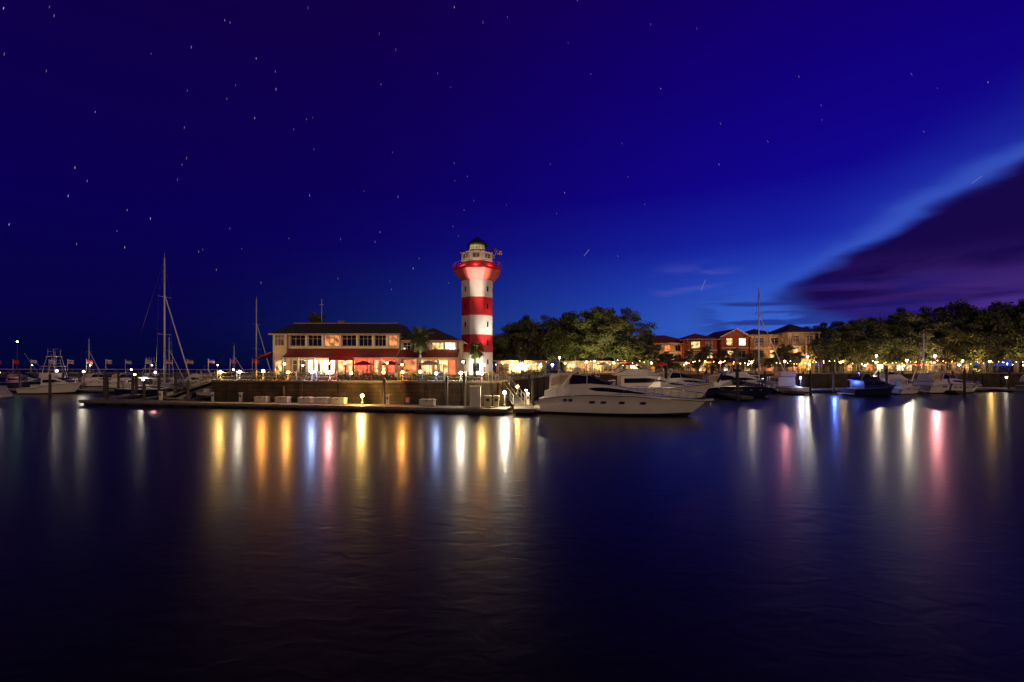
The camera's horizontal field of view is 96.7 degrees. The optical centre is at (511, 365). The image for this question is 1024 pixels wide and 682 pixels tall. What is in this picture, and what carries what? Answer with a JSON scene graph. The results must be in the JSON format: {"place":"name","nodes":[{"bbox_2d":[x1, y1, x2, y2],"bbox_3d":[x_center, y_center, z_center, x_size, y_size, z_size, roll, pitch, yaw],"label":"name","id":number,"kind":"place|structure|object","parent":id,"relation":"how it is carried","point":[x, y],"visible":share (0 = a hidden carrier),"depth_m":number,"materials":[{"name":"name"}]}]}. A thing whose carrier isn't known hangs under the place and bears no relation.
{"place":"outdoors","nodes":[
{"label":"outdoors","id":0,"kind":"place"},
{"bbox_2d":[0,366,1023,681],"bbox_3d":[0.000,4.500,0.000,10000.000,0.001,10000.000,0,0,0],"label":"water","id":1,"kind":"structure","parent":0,"point":[816,536],"depth_m":11.57,"materials":[{"name":"blue liquid"}]},
{"bbox_2d":[0,368,40,387],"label":"cabin cruiser","id":2,"kind":"object","parent":1,"relation":"on","point":[27,380],"visible":0.63,"depth_m":91.59,"materials":[{"name":"blue paint"}]},
{"bbox_2d":[16,349,82,393],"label":"sport fishing boat","id":3,"kind":"object","parent":1,"relation":"on","point":[65,385],"visible":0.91,"depth_m":71.84,"materials":[{"name":"white plastic"}]},
{"bbox_2d":[8,388,114,392],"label":"floating dock","id":4,"kind":"object","parent":1,"relation":"on","point":[79,390],"visible":0.22,"depth_m":74.59,"materials":[{"name":"grey wood"}]},
{"bbox_2d":[56,339,100,380],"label":"sailboat","id":5,"kind":"object","parent":1,"relation":"on","point":[76,378],"visible":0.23,"depth_m":113.24,"materials":[{"name":"silver metal"}]},
{"bbox_2d":[81,372,111,386],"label":"cabin cruiser","id":6,"kind":"object","parent":1,"relation":"on","point":[94,379],"visible":0.41,"depth_m":97.27,"materials":[{"name":"silver metal"}]},
{"bbox_2d":[93,393,148,398],"bbox_3d":[-52.500,4.311,64.300,2.360,0.729,20.624,0,0,-20],"label":"floating dock","id":7,"kind":"object","parent":1,"relation":"on","point":[129,396],"visible":0.4,"depth_m":58.99,"materials":[{"name":"grey wood"}]},
{"bbox_2d":[109,370,162,388],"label":"cabin cruiser","id":8,"kind":"object","parent":1,"relation":"on","point":[113,383],"visible":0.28,"depth_m":88.98,"materials":[{"name":"white plastic"}]},
{"bbox_2d":[0,369,272,378],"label":"breakwater pier","id":9,"kind":"structure","parent":1,"relation":"in","point":[109,374],"depth_m":126.64,"materials":[{"name":"brown wood"}]},
{"bbox_2d":[114,253,193,396],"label":"sailboat","id":10,"kind":"object","parent":1,"relation":"on","point":[151,390],"visible":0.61,"depth_m":65.48,"materials":[{"name":"white paint"}]},
{"bbox_2d":[136,337,184,383],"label":"sailboat","id":11,"kind":"object","parent":1,"relation":"on","point":[169,379],"visible":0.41,"depth_m":105.28,"materials":[{"name":"silver metal"}]},
{"bbox_2d":[179,365,211,387],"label":"cabin cruiser","id":12,"kind":"object","parent":1,"relation":"on","point":[196,374],"visible":0.57,"depth_m":93.78,"materials":[{"name":"silver metal"}]},
{"bbox_2d":[210,374,272,391],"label":"seawall","id":13,"kind":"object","parent":1,"relation":"in","point":[242,378],"visible":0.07,"depth_m":56.79,"materials":[{"name":"brown wood"}]},
{"bbox_2d":[165,372,222,398],"bbox_3d":[-36.800,2.284,52.700,6.533,3.141,1.317,0,0,9],"label":"gangway","id":14,"kind":"object","parent":13,"relation":"on","point":[183,392],"visible":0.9,"depth_m":52.62,"materials":[{"name":"grey metal"}]},
{"bbox_2d":[222,296,271,377],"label":"sailboat","id":15,"kind":"object","parent":1,"relation":"on","point":[256,348],"visible":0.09,"depth_m":87.23,"materials":[{"name":"silver metal"}]},
{"bbox_2d":[79,399,511,414],"bbox_3d":[-24.750,4.311,47.750,50.100,0.729,2.560,0,0,13],"label":"floating dock","id":16,"kind":"object","parent":1,"relation":"on","point":[483,410],"visible":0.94,"depth_m":46.07,"materials":[{"name":"grey wood"}]},
{"bbox_2d":[469,386,480,406],"bbox_3d":[-3.500,2.960,43.513,1.080,1.980,0.880,0,0,0],"label":"power pedestal","id":17,"kind":"object","parent":16,"relation":"on","point":[475,396],"visible":1,"depth_m":43.11,"materials":[{"name":"white metal"}]},
{"bbox_2d":[496,373,524,404],"bbox_3d":[-0.250,2.334,47.400,1.318,3.137,5.218,0,0,-22],"label":"gangway","id":18,"kind":"object","parent":16,"relation":"on","point":[513,397],"visible":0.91,"depth_m":46.78,"materials":[{"name":"grey metal"}]},
{"bbox_2d":[211,380,490,405],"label":"seawall","id":19,"kind":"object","parent":1,"relation":"in","point":[399,391],"visible":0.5,"depth_m":48.06,"materials":[{"name":"brown wood"}]},
{"bbox_2d":[217,371,488,380],"bbox_3d":[-17.600,1.080,48.750,30.768,1.000,0.111,0,0,7],"label":"quay railing","id":20,"kind":"object","parent":19,"relation":"on","point":[422,376],"visible":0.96,"depth_m":48.78,"materials":[{"name":"brown wood"}]},
{"bbox_2d":[490,375,549,406],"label":"seawall","id":21,"kind":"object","parent":1,"relation":"in","point":[541,384],"visible":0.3,"depth_m":56.06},
{"bbox_2d":[492,369,563,380],"bbox_3d":[4.100,1.080,67.550,0.120,1.000,42.021,0,0,17],"label":"quay railing","id":22,"kind":"object","parent":21,"relation":"on","point":[516,371],"visible":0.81,"depth_m":58.00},
{"bbox_2d":[514,397,533,413],"bbox_3d":[1.200,4.311,51.650,1.860,0.729,20.701,0,0,1],"label":"floating dock","id":23,"kind":"object","parent":1,"relation":"on","point":[523,409],"visible":0.52,"depth_m":41.92,"materials":[{"name":"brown wood"}]},
{"bbox_2d":[533,359,713,415],"bbox_3d":[9.812,2.123,42.312,16.459,5.854,4.373,0,0,17],"label":"motor yacht","id":24,"kind":"object","parent":1,"relation":"on","point":[573,392],"visible":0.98,"depth_m":41.03,"materials":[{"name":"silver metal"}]},
{"bbox_2d":[611,353,712,398],"bbox_3d":[18.548,1.473,59.909,15.250,7.154,4.373,0,0,5],"label":"motor yacht","id":25,"kind":"object","parent":1,"relation":"on","point":[638,377],"visible":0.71,"depth_m":58.43,"materials":[{"name":"silver metal"}]},
{"bbox_2d":[654,362,706,383],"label":"motor yacht","id":26,"kind":"object","parent":1,"relation":"on","point":[671,375],"visible":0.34,"depth_m":66.41,"materials":[{"name":"white plastic"}]},
{"bbox_2d":[717,393,753,399],"bbox_3d":[30.000,4.311,65.000,1.560,0.729,14.000,0,0,0],"label":"floating dock","id":27,"kind":"object","parent":1,"relation":"on","point":[732,396],"visible":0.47,"depth_m":60.31,"materials":[{"name":"grey wood"}]},
{"bbox_2d":[702,365,778,396],"bbox_3d":[32.531,2.479,66.198,12.120,4.976,3.717,0,0,3],"label":"cabin cruiser","id":28,"kind":"object","parent":1,"relation":"on","point":[721,383],"visible":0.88,"depth_m":64.86,"materials":[{"name":"blue paint"}]},
{"bbox_2d":[718,360,769,386],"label":"cabin cruiser","id":29,"kind":"object","parent":1,"relation":"on","point":[745,376],"visible":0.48,"depth_m":77.71,"materials":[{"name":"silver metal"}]},
{"bbox_2d":[734,287,783,379],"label":"sailboat","id":30,"kind":"object","parent":1,"relation":"on","point":[758,343],"visible":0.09,"depth_m":85.21,"materials":[{"name":"silver metal"}]},
{"bbox_2d":[763,371,812,394],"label":"sport fishing boat","id":31,"kind":"object","parent":1,"relation":"on","point":[783,380],"visible":0.71,"depth_m":74.06,"materials":[{"name":"white plastic"}]},
{"bbox_2d":[590,373,1022,387],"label":"seawall","id":32,"kind":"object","parent":1,"relation":"in","point":[841,380],"visible":0.22,"depth_m":94.06,"materials":[{"name":"concrete"}]},
{"bbox_2d":[568,368,1021,373],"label":"quay railing","id":33,"kind":"object","parent":32,"relation":"on","point":[751,371],"visible":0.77,"depth_m":91.79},
{"bbox_2d":[838,367,896,395],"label":"cabin cruiser","id":34,"kind":"object","parent":1,"relation":"on","point":[868,385],"visible":0.94,"depth_m":67.71,"materials":[{"name":"blue paint"}]},
{"bbox_2d":[770,387,1015,392],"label":"floating dock","id":35,"kind":"object","parent":1,"relation":"on","point":[839,390],"visible":0.17,"depth_m":75.44,"materials":[{"name":"grey wood"}]},
{"bbox_2d":[873,367,915,383],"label":"cabin cruiser","id":36,"kind":"object","parent":1,"relation":"on","point":[892,375],"visible":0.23,"depth_m":76.41,"materials":[{"name":"silver metal"}]},
{"bbox_2d":[889,377,920,394],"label":"cabin cruiser","id":37,"kind":"object","parent":1,"relation":"on","point":[903,387],"visible":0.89,"depth_m":70.83,"materials":[{"name":"white plastic"}]},
{"bbox_2d":[911,333,967,380],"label":"sailboat","id":38,"kind":"object","parent":1,"relation":"on","point":[924,341],"visible":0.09,"depth_m":86.58,"materials":[{"name":"silver metal"}]},
{"bbox_2d":[914,368,981,393],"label":"cabin cruiser","id":39,"kind":"object","parent":1,"relation":"on","point":[936,382],"visible":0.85,"depth_m":72.96,"materials":[{"name":"white plastic"}]},
{"bbox_2d":[0,0,1023,365],"label":"sky","id":40,"kind":"structure","parent":0,"point":[860,199],"materials":[{"name":"blue"}]},
{"bbox_2d":[246,366,1011,380],"bbox_3d":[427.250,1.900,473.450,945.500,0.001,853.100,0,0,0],"label":"ground","id":41,"kind":"structure","parent":0,"point":[409,378],"depth_m":72.00,"materials":[{"name":"grey concrete"}]},
{"bbox_2d":[244,370,310,379],"bbox_3d":[-27.663,1.254,53.723,8.733,1.353,2.395,0,0,8],"label":"hedge","id":42,"kind":"object","parent":41,"relation":"on","point":[272,377],"visible":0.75,"depth_m":53.46,"materials":[{"name":"green plant"}]},
{"bbox_2d":[306,311,325,322],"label":"palm tree","id":43,"kind":"object","parent":41,"relation":"on","point":[315,318],"visible":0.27,"depth_m":94.62,"materials":[{"name":"green plant"}]},
{"bbox_2d":[281,368,423,377],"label":"hedge","id":44,"kind":"object","parent":41,"relation":"on","point":[366,370],"visible":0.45,"depth_m":71.97,"materials":[{"name":"green plant"}]},
{"bbox_2d":[255,299,467,376],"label":"waterfront restaurant","id":45,"kind":"structure","parent":41,"relation":"on","point":[296,346],"depth_m":77.94,"materials":[{"name":"beige paint"}]},
{"bbox_2d":[274,335,455,374],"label":"windows","id":46,"kind":"structure","parent":45,"relation":"in","point":[279,340],"depth_m":77.94,"materials":[{"name":"yellow glass"}]},
{"bbox_2d":[336,372,401,379],"bbox_3d":[-16.538,1.361,52.449,7.937,1.232,2.254,0,0,8],"label":"hedge","id":47,"kind":"object","parent":41,"relation":"on","point":[375,378],"visible":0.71,"depth_m":52.36,"materials":[{"name":"green plant"}]},
{"bbox_2d":[407,325,435,371],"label":"palm tree","id":48,"kind":"object","parent":41,"relation":"on","point":[422,340],"visible":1,"depth_m":69.66,"materials":[{"name":"green plant"}]},
{"bbox_2d":[410,371,478,380],"bbox_3d":[-7.386,1.250,50.284,8.399,1.416,2.114,0,0,8],"label":"hedge","id":49,"kind":"object","parent":41,"relation":"on","point":[440,375],"visible":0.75,"depth_m":50.41,"materials":[{"name":"green plant"}]},
{"bbox_2d":[467,341,484,375],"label":"palm tree","id":50,"kind":"object","parent":41,"relation":"on","point":[475,348],"visible":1,"depth_m":83.79,"materials":[{"name":"green plant"}]},
{"bbox_2d":[453,234,501,375],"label":"lighthouse","id":51,"kind":"object","parent":41,"relation":"on","point":[476,270],"visible":0.95,"depth_m":89.19,"materials":[{"name":"paint"}]},
{"bbox_2d":[463,253,492,374],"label":"windows","id":52,"kind":"structure","parent":51,"relation":"in","point":[474,254],"depth_m":89.55,"materials":[{"name":"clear glass"}]},
{"bbox_2d":[493,326,538,364],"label":"oak tree","id":53,"kind":"object","parent":41,"relation":"on","point":[501,340],"visible":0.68,"depth_m":107.61,"materials":[{"name":"green plant"}]},
{"bbox_2d":[493,356,550,373],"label":"terrace pavilion","id":54,"kind":"structure","parent":41,"relation":"on","point":[533,363],"depth_m":99.94,"materials":[{"name":"beige paint"}]},
{"bbox_2d":[498,363,541,371],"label":"windows","id":55,"kind":"structure","parent":54,"relation":"in","point":[503,367],"depth_m":99.95,"materials":[{"name":"yellow glass"}]},
{"bbox_2d":[503,314,570,359],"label":"oak tree","id":56,"kind":"object","parent":41,"relation":"on","point":[529,325],"visible":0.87,"depth_m":106.54,"materials":[{"name":"green plant"}]},
{"bbox_2d":[530,316,591,370],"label":"oak tree","id":57,"kind":"object","parent":41,"relation":"on","point":[566,322],"visible":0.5,"depth_m":110.85,"materials":[{"name":"green plant"}]},
{"bbox_2d":[700,345,712,372],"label":"palm tree","id":58,"kind":"object","parent":41,"relation":"on","point":[706,349],"visible":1,"depth_m":104.78,"materials":[{"name":"green plant"}]},
{"bbox_2d":[825,346,841,372],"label":"palm tree","id":59,"kind":"object","parent":41,"relation":"on","point":[835,354],"visible":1,"depth_m":106.83,"materials":[{"name":"green plant"}]},
{"bbox_2d":[834,364,1015,372],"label":"hedge","id":60,"kind":"object","parent":41,"relation":"on","point":[982,370],"visible":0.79,"depth_m":106.15,"materials":[{"name":"green plant"}]},
{"bbox_2d":[919,326,978,371],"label":"oak tree","id":61,"kind":"object","parent":41,"relation":"on","point":[951,331],"visible":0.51,"depth_m":111.53,"materials":[{"name":"green plant"}]},
{"bbox_2d":[944,322,1014,372],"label":"oak tree","id":62,"kind":"object","parent":41,"relation":"on","point":[987,347],"visible":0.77,"depth_m":109.42,"materials":[{"name":"green plant"}]},
{"bbox_2d":[583,368,1020,373],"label":"lawn","id":63,"kind":"structure","parent":0,"point":[1001,371],"depth_m":143.58,"materials":[{"name":"green plant"}]},
{"bbox_2d":[549,311,615,362],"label":"oak tree","id":64,"kind":"object","parent":63,"relation":"on","point":[581,323],"visible":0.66,"depth_m":109.65,"materials":[{"name":"green plant"}]},
{"bbox_2d":[563,306,637,360],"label":"oak tree","id":65,"kind":"object","parent":63,"relation":"on","point":[616,324],"visible":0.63,"depth_m":109.09,"materials":[{"name":"green plant"}]},
{"bbox_2d":[561,357,654,372],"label":"shop row","id":66,"kind":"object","parent":63,"relation":"on","point":[569,363],"visible":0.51,"depth_m":110.37,"materials":[{"name":"beige paint"}]},
{"bbox_2d":[567,364,647,370],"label":"windows","id":67,"kind":"structure","parent":66,"relation":"in","point":[609,367],"depth_m":110.34,"materials":[{"name":"yellow glass"}]},
{"bbox_2d":[579,307,663,359],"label":"oak tree","id":68,"kind":"object","parent":63,"relation":"on","point":[634,318],"visible":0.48,"depth_m":109.90,"materials":[{"name":"green plant"}]},
{"bbox_2d":[626,336,659,368],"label":"oak tree","id":69,"kind":"object","parent":63,"relation":"on","point":[640,353],"visible":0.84,"depth_m":107.29,"materials":[{"name":"green plant"}]},
{"bbox_2d":[652,344,681,371],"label":"walls","id":70,"kind":"structure","parent":63,"relation":"on","point":[672,349],"depth_m":126.00,"materials":[{"name":"beige paint"}]},
{"bbox_2d":[653,335,682,343],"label":"roof","id":71,"kind":"structure","parent":70,"relation":"on","point":[663,339],"depth_m":127.19,"materials":[{"name":"ceramic"}]},
{"bbox_2d":[655,351,682,369],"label":"oak tree","id":72,"kind":"object","parent":63,"relation":"on","point":[667,356],"visible":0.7,"depth_m":110.39,"materials":[{"name":"green plant"}]},
{"bbox_2d":[680,340,717,357],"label":"walls","id":73,"kind":"structure","parent":63,"relation":"on","point":[686,344],"depth_m":122.00,"materials":[{"name":"red paint"}]},
{"bbox_2d":[677,333,721,340],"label":"roof","id":74,"kind":"structure","parent":73,"relation":"on","point":[694,336],"depth_m":122.53,"materials":[{"name":"ceramic"}]},
{"bbox_2d":[687,351,711,372],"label":"oak tree","id":75,"kind":"object","parent":63,"relation":"on","point":[695,364],"visible":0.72,"depth_m":109.67,"materials":[{"name":"green plant"}]},
{"bbox_2d":[664,358,773,372],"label":"shop row","id":76,"kind":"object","parent":63,"relation":"on","point":[684,361],"visible":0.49,"depth_m":113.16,"materials":[{"name":"beige paint"}]},
{"bbox_2d":[677,364,771,370],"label":"windows","id":77,"kind":"structure","parent":76,"relation":"in","point":[683,366],"depth_m":112.93,"materials":[{"name":"yellow glass"}]},
{"bbox_2d":[708,350,736,372],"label":"oak tree","id":78,"kind":"object","parent":63,"relation":"on","point":[724,358],"visible":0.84,"depth_m":111.31,"materials":[{"name":"green plant"}]},
{"bbox_2d":[717,330,748,357],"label":"walls","id":79,"kind":"structure","parent":63,"relation":"on","point":[735,335],"depth_m":121.00,"materials":[{"name":"red brick"}]},
{"bbox_2d":[707,328,753,337],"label":"roof","id":80,"kind":"structure","parent":79,"relation":"on","point":[719,334],"depth_m":122.79,"materials":[{"name":"ceramic"}]},
{"bbox_2d":[725,338,745,357],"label":"windows","id":81,"kind":"structure","parent":79,"relation":"attached to","point":[742,342],"depth_m":120.94,"materials":[{"name":"yellow glass"}]},
{"bbox_2d":[740,349,772,372],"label":"oak tree","id":82,"kind":"object","parent":63,"relation":"on","point":[750,356],"visible":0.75,"depth_m":111.50,"materials":[{"name":"green plant"}]},
{"bbox_2d":[749,336,780,370],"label":"walls","id":83,"kind":"structure","parent":63,"relation":"on","point":[766,341],"depth_m":121.00,"materials":[{"name":"beige paint"}]},
{"bbox_2d":[745,329,782,335],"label":"roof","id":84,"kind":"structure","parent":83,"relation":"on","point":[752,332],"depth_m":121.43,"materials":[{"name":"brown"}]},
{"bbox_2d":[767,344,800,370],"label":"oak tree","id":85,"kind":"object","parent":63,"relation":"on","point":[783,351],"visible":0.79,"depth_m":109.03,"materials":[{"name":"green plant"}]},
{"bbox_2d":[781,333,814,372],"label":"walls","id":86,"kind":"structure","parent":63,"relation":"on","point":[801,340],"depth_m":118.00,"materials":[{"name":"beige paint"}]},
{"bbox_2d":[771,324,820,333],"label":"roof","id":87,"kind":"structure","parent":86,"relation":"on","point":[790,328],"depth_m":119.50,"materials":[{"name":"brown"}]},
{"bbox_2d":[791,335,813,369],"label":"windows","id":88,"kind":"structure","parent":86,"relation":"attached to","point":[796,338],"depth_m":117.94,"materials":[{"name":"yellow glass"}]},
{"bbox_2d":[790,332,819,372],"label":"balconies","id":89,"kind":"structure","parent":86,"relation":"attached to","point":[805,345],"depth_m":116.25,"materials":[{"name":"beige paint"}]},
{"bbox_2d":[803,336,853,372],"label":"oak tree","id":90,"kind":"object","parent":63,"relation":"on","point":[833,342],"visible":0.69,"depth_m":112.28,"materials":[{"name":"green plant"}]},
{"bbox_2d":[813,321,848,353],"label":"oak tree","id":91,"kind":"object","parent":63,"relation":"on","point":[823,327],"visible":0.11,"depth_m":132.39,"materials":[{"name":"green plant"}]},
{"bbox_2d":[830,331,883,372],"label":"oak tree","id":92,"kind":"object","parent":63,"relation":"on","point":[862,349],"visible":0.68,"depth_m":110.68,"materials":[{"name":"green plant"}]},
{"bbox_2d":[823,318,894,358],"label":"oak tree","id":93,"kind":"object","parent":63,"relation":"on","point":[853,326],"visible":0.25,"depth_m":118.79,"materials":[{"name":"green plant"}]},
{"bbox_2d":[861,329,917,371],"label":"oak tree","id":94,"kind":"object","parent":63,"relation":"on","point":[896,344],"visible":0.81,"depth_m":110.02,"materials":[{"name":"green plant"}]},
{"bbox_2d":[850,324,932,370],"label":"oak tree","id":95,"kind":"object","parent":63,"relation":"on","point":[897,333],"visible":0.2,"depth_m":116.57,"materials":[{"name":"green plant"}]},
{"bbox_2d":[822,358,968,372],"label":"shop row","id":96,"kind":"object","parent":63,"relation":"on","point":[919,368],"visible":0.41,"depth_m":119.94,"materials":[{"name":"beige paint"}]},
{"bbox_2d":[847,364,968,370],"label":"windows","id":97,"kind":"structure","parent":96,"relation":"in","point":[919,368],"depth_m":119.77,"materials":[{"name":"yellow glass"}]},
{"bbox_2d":[867,311,957,357],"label":"oak tree","id":98,"kind":"object","parent":63,"relation":"on","point":[909,321],"visible":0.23,"depth_m":118.43,"materials":[{"name":"green plant"}]},
{"bbox_2d":[887,306,945,329],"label":"oak tree","id":99,"kind":"object","parent":63,"relation":"on","point":[924,309],"visible":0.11,"depth_m":135.63,"materials":[{"name":"green plant"}]},
{"bbox_2d":[887,330,948,372],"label":"oak tree","id":100,"kind":"object","parent":63,"relation":"on","point":[919,342],"visible":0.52,"depth_m":109.78,"materials":[{"name":"green plant"}]},
{"bbox_2d":[908,316,978,371],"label":"oak tree","id":101,"kind":"object","parent":63,"relation":"on","point":[950,322],"visible":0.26,"depth_m":115.28,"materials":[{"name":"green plant"}]},
{"bbox_2d":[916,311,976,352],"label":"oak tree","id":102,"kind":"object","parent":63,"relation":"on","point":[923,315],"visible":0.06,"depth_m":123.74,"materials":[{"name":"green plant"}]},
{"bbox_2d":[933,299,1003,358],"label":"oak tree","id":103,"kind":"object","parent":63,"relation":"on","point":[964,310],"visible":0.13,"depth_m":136.61,"materials":[{"name":"green plant"}]},
{"bbox_2d":[951,309,1023,372],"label":"oak tree","id":104,"kind":"object","parent":63,"relation":"on","point":[1016,322],"visible":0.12,"depth_m":120.67,"materials":[{"name":"green plant"}]},
{"bbox_2d":[952,311,1023,372],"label":"oak tree","id":105,"kind":"object","parent":63,"relation":"on","point":[997,322],"visible":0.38,"depth_m":113.69,"materials":[{"name":"green plant"}]},
{"bbox_2d":[969,299,1023,371],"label":"oak tree","id":106,"kind":"object","parent":63,"relation":"on","point":[1006,311],"visible":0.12,"depth_m":123.92,"materials":[{"name":"green plant"}]},
{"bbox_2d":[989,312,1023,372],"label":"oak tree","id":107,"kind":"object","parent":63,"relation":"on","point":[1020,317],"visible":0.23,"depth_m":116.48,"materials":[{"name":"green plant"}]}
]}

